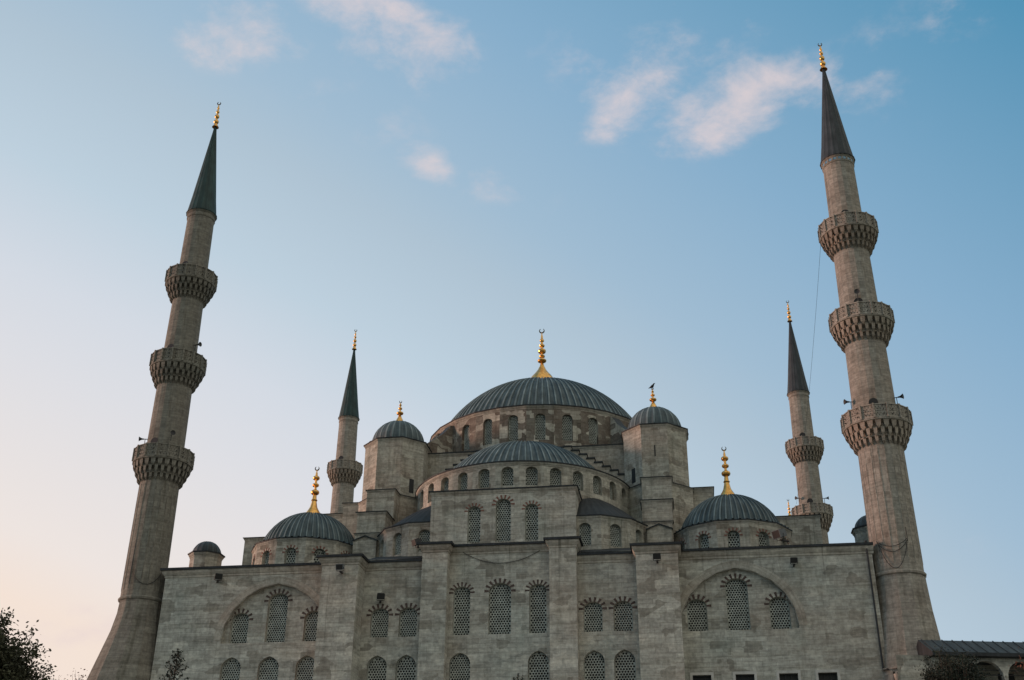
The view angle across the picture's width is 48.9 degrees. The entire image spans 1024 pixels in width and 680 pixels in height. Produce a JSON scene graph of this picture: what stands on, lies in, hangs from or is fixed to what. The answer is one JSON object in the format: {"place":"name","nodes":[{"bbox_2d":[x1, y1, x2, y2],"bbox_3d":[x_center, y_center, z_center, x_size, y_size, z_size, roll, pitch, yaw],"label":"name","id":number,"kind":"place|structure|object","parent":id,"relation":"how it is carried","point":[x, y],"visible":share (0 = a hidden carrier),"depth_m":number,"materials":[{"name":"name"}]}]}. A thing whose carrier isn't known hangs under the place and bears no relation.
{"place":"outdoors","nodes":[
{"label":"outdoors","id":0,"kind":"place"},
{"bbox_2d":[55,668,87,679],"bbox_3d":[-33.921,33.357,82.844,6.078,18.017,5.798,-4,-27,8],"label":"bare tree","id":1,"kind":"object","parent":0,"point":[75,675],"visible":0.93,"depth_m":86.25,"materials":[{"name":"plant"}]},
{"bbox_2d":[0,0,1023,679],"label":"sky","id":2,"kind":"structure","parent":0,"point":[639,185],"materials":[{"name":"blue"}]},
{"bbox_2d":[922,667,936,679],"bbox_3d":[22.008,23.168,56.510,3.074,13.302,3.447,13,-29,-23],"label":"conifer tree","id":3,"kind":"object","parent":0,"point":[926,677],"visible":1,"depth_m":59.30,"materials":[{"name":"green plant"}]},
{"bbox_2d":[1009,647,1023,678],"bbox_3d":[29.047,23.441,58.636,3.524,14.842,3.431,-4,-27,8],"label":"tree","id":4,"kind":"object","parent":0,"point":[1018,665],"visible":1,"depth_m":62.08,"materials":[{"name":"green plant"}]},
{"label":"paved court","id":5,"kind":"structure","parent":0,"visible":0},
{"bbox_2d":[0,606,39,679],"bbox_3d":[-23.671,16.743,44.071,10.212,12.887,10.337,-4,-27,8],"label":"deciduous tree","id":6,"kind":"object","parent":5,"relation":"on","point":[4,619],"visible":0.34,"depth_m":45.60,"materials":[{"name":"green plant"}]},
{"bbox_2d":[0,618,56,679],"bbox_3d":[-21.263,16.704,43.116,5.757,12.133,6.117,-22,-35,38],"label":"deciduous tree","id":7,"kind":"object","parent":5,"relation":"on","point":[9,667],"visible":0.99,"depth_m":44.76,"materials":[{"name":"green plant"}]},
{"bbox_2d":[87,102,220,679],"bbox_3d":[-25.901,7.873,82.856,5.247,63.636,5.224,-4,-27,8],"label":"minaret","id":8,"kind":"object","parent":5,"relation":"on","point":[163,458],"visible":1,"depth_m":81.38,"materials":[{"name":"stone"}]},
{"bbox_2d":[128,538,160,583],"bbox_3d":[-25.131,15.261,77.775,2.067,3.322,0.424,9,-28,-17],"label":"cable","id":9,"kind":"object","parent":8,"relation":"attached to","point":[132,571],"visible":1,"depth_m":77.38,"materials":[{"name":"black plastic"}]},
{"bbox_2d":[159,649,188,679],"bbox_3d":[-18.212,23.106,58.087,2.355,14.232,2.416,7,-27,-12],"label":"conifer tree","id":10,"kind":"object","parent":5,"relation":"on","point":[175,670],"visible":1,"depth_m":60.76,"materials":[{"name":"green plant"}]},
{"bbox_2d":[327,330,362,512],"bbox_3d":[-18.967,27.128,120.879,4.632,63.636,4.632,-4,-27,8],"label":"minaret","id":11,"kind":"object","parent":5,"relation":"on","point":[345,470],"visible":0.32,"depth_m":127.19,"materials":[{"name":"stone"}]},
{"bbox_2d":[151,329,883,679],"bbox_3d":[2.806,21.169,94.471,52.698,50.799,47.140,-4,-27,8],"label":"mosque","id":12,"kind":"structure","parent":5,"relation":"on","point":[593,497],"depth_m":74.19,"materials":[{"name":"grey stone"}]},
{"bbox_2d":[214,573,222,582],"bbox_3d":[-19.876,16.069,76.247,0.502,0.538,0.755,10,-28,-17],"label":"floodlight","id":13,"kind":"object","parent":12,"relation":"attached to","point":[218,575],"visible":1,"depth_m":76.00,"materials":[{"name":"black metal"}]},
{"bbox_2d":[336,564,344,573],"bbox_3d":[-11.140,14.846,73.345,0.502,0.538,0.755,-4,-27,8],"label":"floodlight","id":14,"kind":"object","parent":12,"relation":"attached to","point":[340,566],"visible":1,"depth_m":73.07,"materials":[{"name":"black metal"}]},
{"bbox_2d":[377,593,384,602],"bbox_3d":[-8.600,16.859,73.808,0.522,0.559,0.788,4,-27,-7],"label":"floodlight","id":15,"kind":"object","parent":12,"relation":"attached to","point":[380,595],"visible":1,"depth_m":73.52,"materials":[{"name":"black metal"}]},
{"bbox_2d":[411,538,421,547],"bbox_3d":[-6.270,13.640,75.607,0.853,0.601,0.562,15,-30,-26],"label":"floodlight","id":16,"kind":"object","parent":12,"relation":"attached to","point":[414,541],"visible":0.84,"depth_m":75.44,"materials":[{"name":"black metal"}]},
{"bbox_2d":[463,550,539,562],"bbox_3d":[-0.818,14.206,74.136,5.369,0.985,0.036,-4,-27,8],"label":"cable","id":17,"kind":"object","parent":12,"relation":"attached to","point":[504,562],"visible":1,"depth_m":73.94,"materials":[{"name":"black plastic"}]},
{"bbox_2d":[653,553,660,562],"bbox_3d":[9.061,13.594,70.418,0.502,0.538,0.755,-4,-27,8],"label":"floodlight","id":18,"kind":"object","parent":12,"relation":"attached to","point":[656,555],"visible":1,"depth_m":70.14,"materials":[{"name":"black metal"}]},
{"bbox_2d":[771,528,788,541],"bbox_3d":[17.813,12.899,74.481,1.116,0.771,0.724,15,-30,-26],"label":"floodlight","id":19,"kind":"object","parent":12,"relation":"attached to","point":[779,533],"visible":1,"depth_m":74.24,"materials":[{"name":"black metal"}]},
{"bbox_2d":[790,557,797,566],"bbox_3d":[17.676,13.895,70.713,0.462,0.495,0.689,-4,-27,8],"label":"floodlight","id":20,"kind":"object","parent":12,"relation":"attached to","point":[793,559],"visible":1,"depth_m":70.46,"materials":[{"name":"black metal"}]},
{"bbox_2d":[865,540,888,669],"bbox_3d":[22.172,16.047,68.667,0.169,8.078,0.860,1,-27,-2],"label":"downpipe","id":21,"kind":"object","parent":12,"relation":"attached to","point":[875,609],"visible":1,"depth_m":68.81,"materials":[{"name":"black metal"}]},
{"bbox_2d":[785,302,833,543],"bbox_3d":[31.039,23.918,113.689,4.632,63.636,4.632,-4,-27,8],"label":"minaret","id":22,"kind":"object","parent":5,"relation":"on","point":[810,498],"visible":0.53,"depth_m":118.54,"materials":[{"name":"stone"}]},
{"bbox_2d":[817,43,944,679],"bbox_3d":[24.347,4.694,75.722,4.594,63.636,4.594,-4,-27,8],"label":"minaret","id":23,"kind":"object","parent":5,"relation":"on","point":[876,422],"visible":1,"depth_m":74.54,"materials":[{"name":"stone"}]},
{"bbox_2d":[796,245,820,503],"bbox_3d":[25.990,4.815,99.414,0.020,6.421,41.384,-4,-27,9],"label":"cable","id":24,"kind":"object","parent":23,"relation":"attached to","point":[811,365],"visible":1,"depth_m":94.02,"materials":[{"name":"black plastic"}]},
{"bbox_2d":[876,527,907,567],"bbox_3d":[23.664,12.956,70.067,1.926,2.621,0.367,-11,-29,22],"label":"cable","id":25,"kind":"object","parent":23,"relation":"attached to","point":[896,550],"visible":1,"depth_m":69.94,"materials":[{"name":"black plastic"}]},
{"bbox_2d":[914,645,990,679],"bbox_3d":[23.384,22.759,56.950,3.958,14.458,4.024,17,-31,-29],"label":"evergreen tree","id":26,"kind":"object","parent":5,"relation":"on","point":[963,670],"visible":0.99,"depth_m":59.14,"materials":[{"name":"green plant"}]},
{"bbox_2d":[893,639,1023,679],"bbox_3d":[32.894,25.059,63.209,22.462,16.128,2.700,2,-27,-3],"label":"arcade building","id":27,"kind":"structure","parent":5,"relation":"on","point":[997,659],"depth_m":65.17,"materials":[{"name":"grey stone"}]},
{"bbox_2d":[893,671,1014,679],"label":"window","id":28,"kind":"structure","parent":27,"relation":"in","point":[999,677],"depth_m":66.89,"materials":[{"name":"glass"}]}
]}

